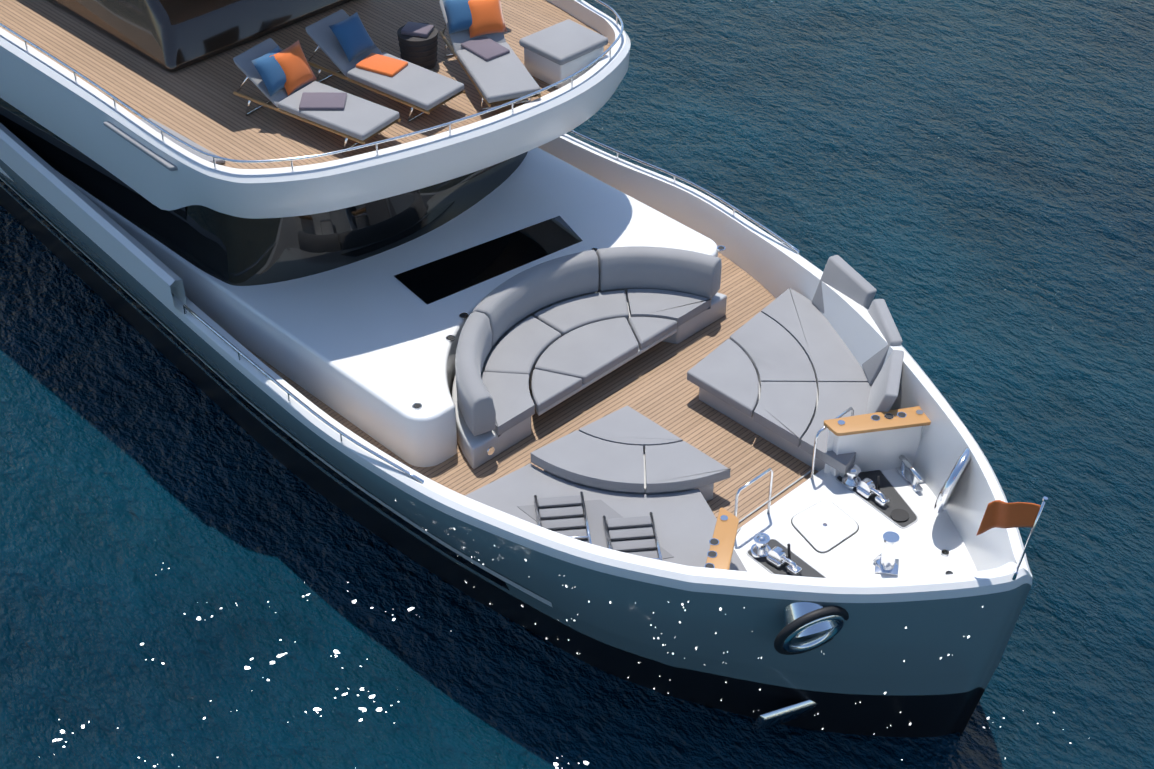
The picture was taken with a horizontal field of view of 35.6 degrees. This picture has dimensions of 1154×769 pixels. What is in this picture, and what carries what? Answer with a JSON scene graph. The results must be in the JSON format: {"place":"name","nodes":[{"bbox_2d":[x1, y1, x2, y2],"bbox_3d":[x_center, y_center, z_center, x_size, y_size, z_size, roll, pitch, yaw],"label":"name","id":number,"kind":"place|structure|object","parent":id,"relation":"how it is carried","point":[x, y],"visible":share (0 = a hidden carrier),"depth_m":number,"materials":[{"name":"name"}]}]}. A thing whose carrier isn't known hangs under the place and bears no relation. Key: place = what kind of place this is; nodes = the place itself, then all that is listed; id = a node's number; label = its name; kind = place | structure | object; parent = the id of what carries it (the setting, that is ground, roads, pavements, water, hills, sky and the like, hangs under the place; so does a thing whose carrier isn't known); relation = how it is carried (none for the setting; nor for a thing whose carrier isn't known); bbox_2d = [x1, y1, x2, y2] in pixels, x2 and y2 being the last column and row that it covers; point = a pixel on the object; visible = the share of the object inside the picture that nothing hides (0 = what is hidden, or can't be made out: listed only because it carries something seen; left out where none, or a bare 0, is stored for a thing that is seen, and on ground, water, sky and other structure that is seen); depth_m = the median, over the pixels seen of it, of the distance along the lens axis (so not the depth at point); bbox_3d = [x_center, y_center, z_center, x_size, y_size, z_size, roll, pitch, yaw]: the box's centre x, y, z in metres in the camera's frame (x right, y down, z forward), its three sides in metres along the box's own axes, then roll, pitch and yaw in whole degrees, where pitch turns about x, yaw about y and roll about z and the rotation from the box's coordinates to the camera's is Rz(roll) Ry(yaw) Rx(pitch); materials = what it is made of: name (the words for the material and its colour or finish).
{"place":"outdoors","nodes":[
{"label":"outdoors","id":0,"kind":"place"},
{"bbox_2d":[0,0,1153,768],"bbox_3d":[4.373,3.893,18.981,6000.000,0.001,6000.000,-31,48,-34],"label":"water","id":1,"kind":"structure","parent":0,"point":[964,188],"depth_m":22.70,"materials":[{"name":"blue liquid"}]},
{"bbox_2d":[0,158,1031,736],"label":"hull","id":2,"kind":"object","parent":1,"relation":"in","point":[734,662],"visible":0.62,"depth_m":18.65,"materials":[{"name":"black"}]},
{"bbox_2d":[0,180,508,589],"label":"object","id":3,"kind":"structure","parent":2,"relation":"in","point":[297,445],"depth_m":21.59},
{"bbox_2d":[0,177,552,607],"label":"rub rail","id":4,"kind":"object","parent":2,"relation":"attached to","point":[537,597],"visible":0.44,"depth_m":20.48,"materials":[{"name":"grey metal"}]},
{"bbox_2d":[240,252,818,533],"bbox_3d":[-2.185,-1.578,23.466,6.176,0.120,18.690,-31,48,-34],"label":"teak deck","id":5,"kind":"object","parent":2,"relation":"in","point":[654,384],"depth_m":20.83,"materials":[{"name":"brown wood"}]},
{"bbox_2d":[0,147,725,466],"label":"coachroof","id":6,"kind":"object","parent":5,"relation":"on","point":[368,345],"visible":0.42,"depth_m":21.69,"materials":[{"name":"white paint"}]},
{"bbox_2d":[172,207,186,219],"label":"side windows","id":7,"kind":"structure","parent":6,"relation":"on","point":[181,212],"depth_m":21.87,"materials":[{"name":"black glass"}]},
{"bbox_2d":[0,98,527,285],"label":"windshield","id":8,"kind":"object","parent":6,"relation":"on","point":[231,250],"visible":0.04,"depth_m":22.13,"materials":[{"name":"black glass"}]},
{"bbox_2d":[0,0,630,218],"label":"bulwark","id":9,"kind":"object","parent":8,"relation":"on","point":[49,94],"visible":0.9,"depth_m":20.76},
{"bbox_2d":[0,0,610,168],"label":"teak deck","id":10,"kind":"object","parent":9,"relation":"on","point":[201,104],"visible":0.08,"depth_m":21.86,"materials":[{"name":"brown wood"}]},
{"bbox_2d":[103,118,225,170],"bbox_3d":[-4.765,-2.780,20.628,0.558,0.060,1.692,-31,48,-34],"label":"handrail","id":11,"kind":"object","parent":10,"relation":"on","point":[165,163],"visible":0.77,"depth_m":20.54,"materials":[{"name":"silver metal"}]},
{"bbox_2d":[49,0,352,71],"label":"cabin","id":12,"kind":"object","parent":10,"relation":"on","point":[172,35],"visible":1,"depth_m":22.29,"materials":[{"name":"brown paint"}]},
{"bbox_2d":[233,38,400,153],"bbox_3d":[-3.018,-3.351,20.757,2.006,0.803,0.720,24,44,27],"label":"lounger","id":13,"kind":"object","parent":10,"relation":"on","point":[275,74],"visible":0.98,"depth_m":20.68,"materials":[{"name":"grey fabric"}]},
{"bbox_2d":[305,9,465,122],"bbox_3d":[-2.302,-3.783,21.312,2.006,0.799,0.660,26,45,29],"label":"lounger","id":14,"kind":"object","parent":10,"relation":"on","point":[342,40],"visible":0.98,"depth_m":21.29,"materials":[{"name":"grey fabric"}]},
{"bbox_2d":[397,22,437,69],"bbox_3d":[-1.948,-4.166,22.059,0.500,0.490,0.500,-31,48,-34],"label":"wicker table","id":15,"kind":"object","parent":10,"relation":"on","point":[418,43],"visible":0.96,"depth_m":21.89,"materials":[{"name":"grey wicker"}]},
{"bbox_2d":[439,0,540,110],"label":"lounger","id":16,"kind":"object","parent":10,"relation":"on","point":[491,64],"visible":0.96,"depth_m":21.63,"materials":[{"name":"grey fabric"}]},
{"bbox_2d":[519,19,607,88],"bbox_3d":[-0.157,-4.023,21.918,0.825,0.460,0.755,-31,48,-34],"label":"storage box","id":17,"kind":"object","parent":10,"relation":"on","point":[555,53],"visible":0.88,"depth_m":21.71,"materials":[{"name":"white plastic"}]},
{"bbox_2d":[0,0,623,170],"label":"rail","id":18,"kind":"object","parent":9,"relation":"on","point":[376,143],"visible":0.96,"depth_m":20.47,"materials":[{"name":"silver metal"}]},
{"bbox_2d":[452,246,726,468],"bbox_3d":[-0.199,-0.660,21.475,4.237,0.925,1.688,-31,48,-34],"label":"sofa","id":19,"kind":"object","parent":5,"relation":"on","point":[552,333],"visible":1,"depth_m":21.45,"materials":[{"name":"grey fabric"}]},
{"bbox_2d":[465,406,746,571],"bbox_3d":[0.576,1.468,19.145,2.458,0.440,3.068,-31,48,-34],"label":"sunpad","id":20,"kind":"object","parent":5,"relation":"on","point":[627,479],"visible":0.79,"depth_m":19.39,"materials":[{"name":"grey fabric"}]},
{"bbox_2d":[739,468,815,522],"bbox_3d":[2.514,1.157,19.848,3.746,0.021,0.330,-30,47,-33],"label":"step line","id":21,"kind":"object","parent":5,"relation":"on","point":[773,497],"visible":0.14,"depth_m":19.75,"materials":[{"name":"grey metal"}]},
{"bbox_2d":[687,255,903,476],"bbox_3d":[2.879,-0.265,20.859,2.411,1.060,2.696,-31,48,-34],"label":"sofa","id":22,"kind":"object","parent":5,"relation":"on","point":[785,371],"visible":0.94,"depth_m":20.77,"materials":[{"name":"grey fabric"}]},
{"bbox_2d":[704,406,930,569],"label":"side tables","id":23,"kind":"object","parent":5,"relation":"on","point":[881,441],"visible":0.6,"depth_m":19.59,"materials":[{"name":"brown wood"}]},
{"bbox_2d":[746,455,1047,579],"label":"bow fittings","id":24,"kind":"object","parent":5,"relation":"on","point":[823,526],"visible":0.94,"depth_m":19.21,"materials":[{"name":"silver metal"}]},
{"bbox_2d":[976,500,1040,535],"bbox_3d":[4.069,1.268,16.889,0.541,0.559,0.069,15,40,18],"label":"flag","id":25,"kind":"object","parent":24,"relation":"attached to","point":[999,514],"visible":1,"depth_m":16.84,"materials":[{"name":"orange fabric"}]},
{"bbox_2d":[171,134,1027,586],"bbox_3d":[-2.129,-1.945,23.101,6.552,1.207,18.857,-31,48,-34],"label":"bulwark","id":26,"kind":"object","parent":2,"relation":"on","point":[773,266],"visible":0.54,"depth_m":19.97,"materials":[{"name":"white paint"}]},
{"bbox_2d":[0,123,186,311],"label":"side bulwark","id":27,"kind":"object","parent":26,"relation":"on","point":[149,270],"visible":0.96,"depth_m":22.65,"materials":[{"name":"white paint"}]},
{"bbox_2d":[183,130,799,482],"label":"cap rails","id":28,"kind":"object","parent":26,"relation":"on","point":[287,391],"visible":0.69,"depth_m":21.08,"materials":[{"name":"silver metal"}]},
{"bbox_2d":[395,500,982,733],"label":"hull glint reflections","id":29,"kind":"object","parent":2,"relation":"on","point":[720,608],"visible":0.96,"depth_m":18.32,"materials":[{"name":"white"}]},
{"bbox_2d":[751,700,816,730],"bbox_3d":[2.366,3.409,18.895,1.082,0.386,0.211,-14,40,-17],"label":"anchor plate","id":30,"kind":"object","parent":2,"relation":"attached to","point":[783,715],"visible":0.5,"depth_m":18.72,"materials":[{"name":"silver metal"}]},
{"bbox_2d":[774,602,848,654],"bbox_3d":[2.221,2.340,17.493,0.757,0.804,0.619,-31,48,-34],"label":"anchor hawsehole","id":31,"kind":"object","parent":2,"relation":"attached to","point":[801,619],"visible":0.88,"depth_m":17.25,"materials":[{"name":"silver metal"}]},
{"bbox_2d":[734,467,976,578],"bbox_3d":[3.334,1.854,18.935,4.175,0.150,2.827,-31,48,-34],"label":"foredeck","id":32,"kind":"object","parent":2,"relation":"in","point":[928,536],"depth_m":19.11,"materials":[{"name":"white paint"}]},
{"bbox_2d":[933,447,970,512],"bbox_3d":[4.022,0.992,19.061,0.268,0.830,0.850,21,43,24],"label":"bow fairlead","id":33,"kind":"object","parent":2,"relation":"attached to","point":[942,501],"visible":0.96,"depth_m":18.71,"materials":[{"name":"silver metal"}]},
{"bbox_2d":[52,568,1070,768],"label":"water sparkles","id":34,"kind":"object","parent":1,"relation":"on","point":[317,708],"visible":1,"depth_m":19.61,"materials":[{"name":"white liquid"}]}
]}

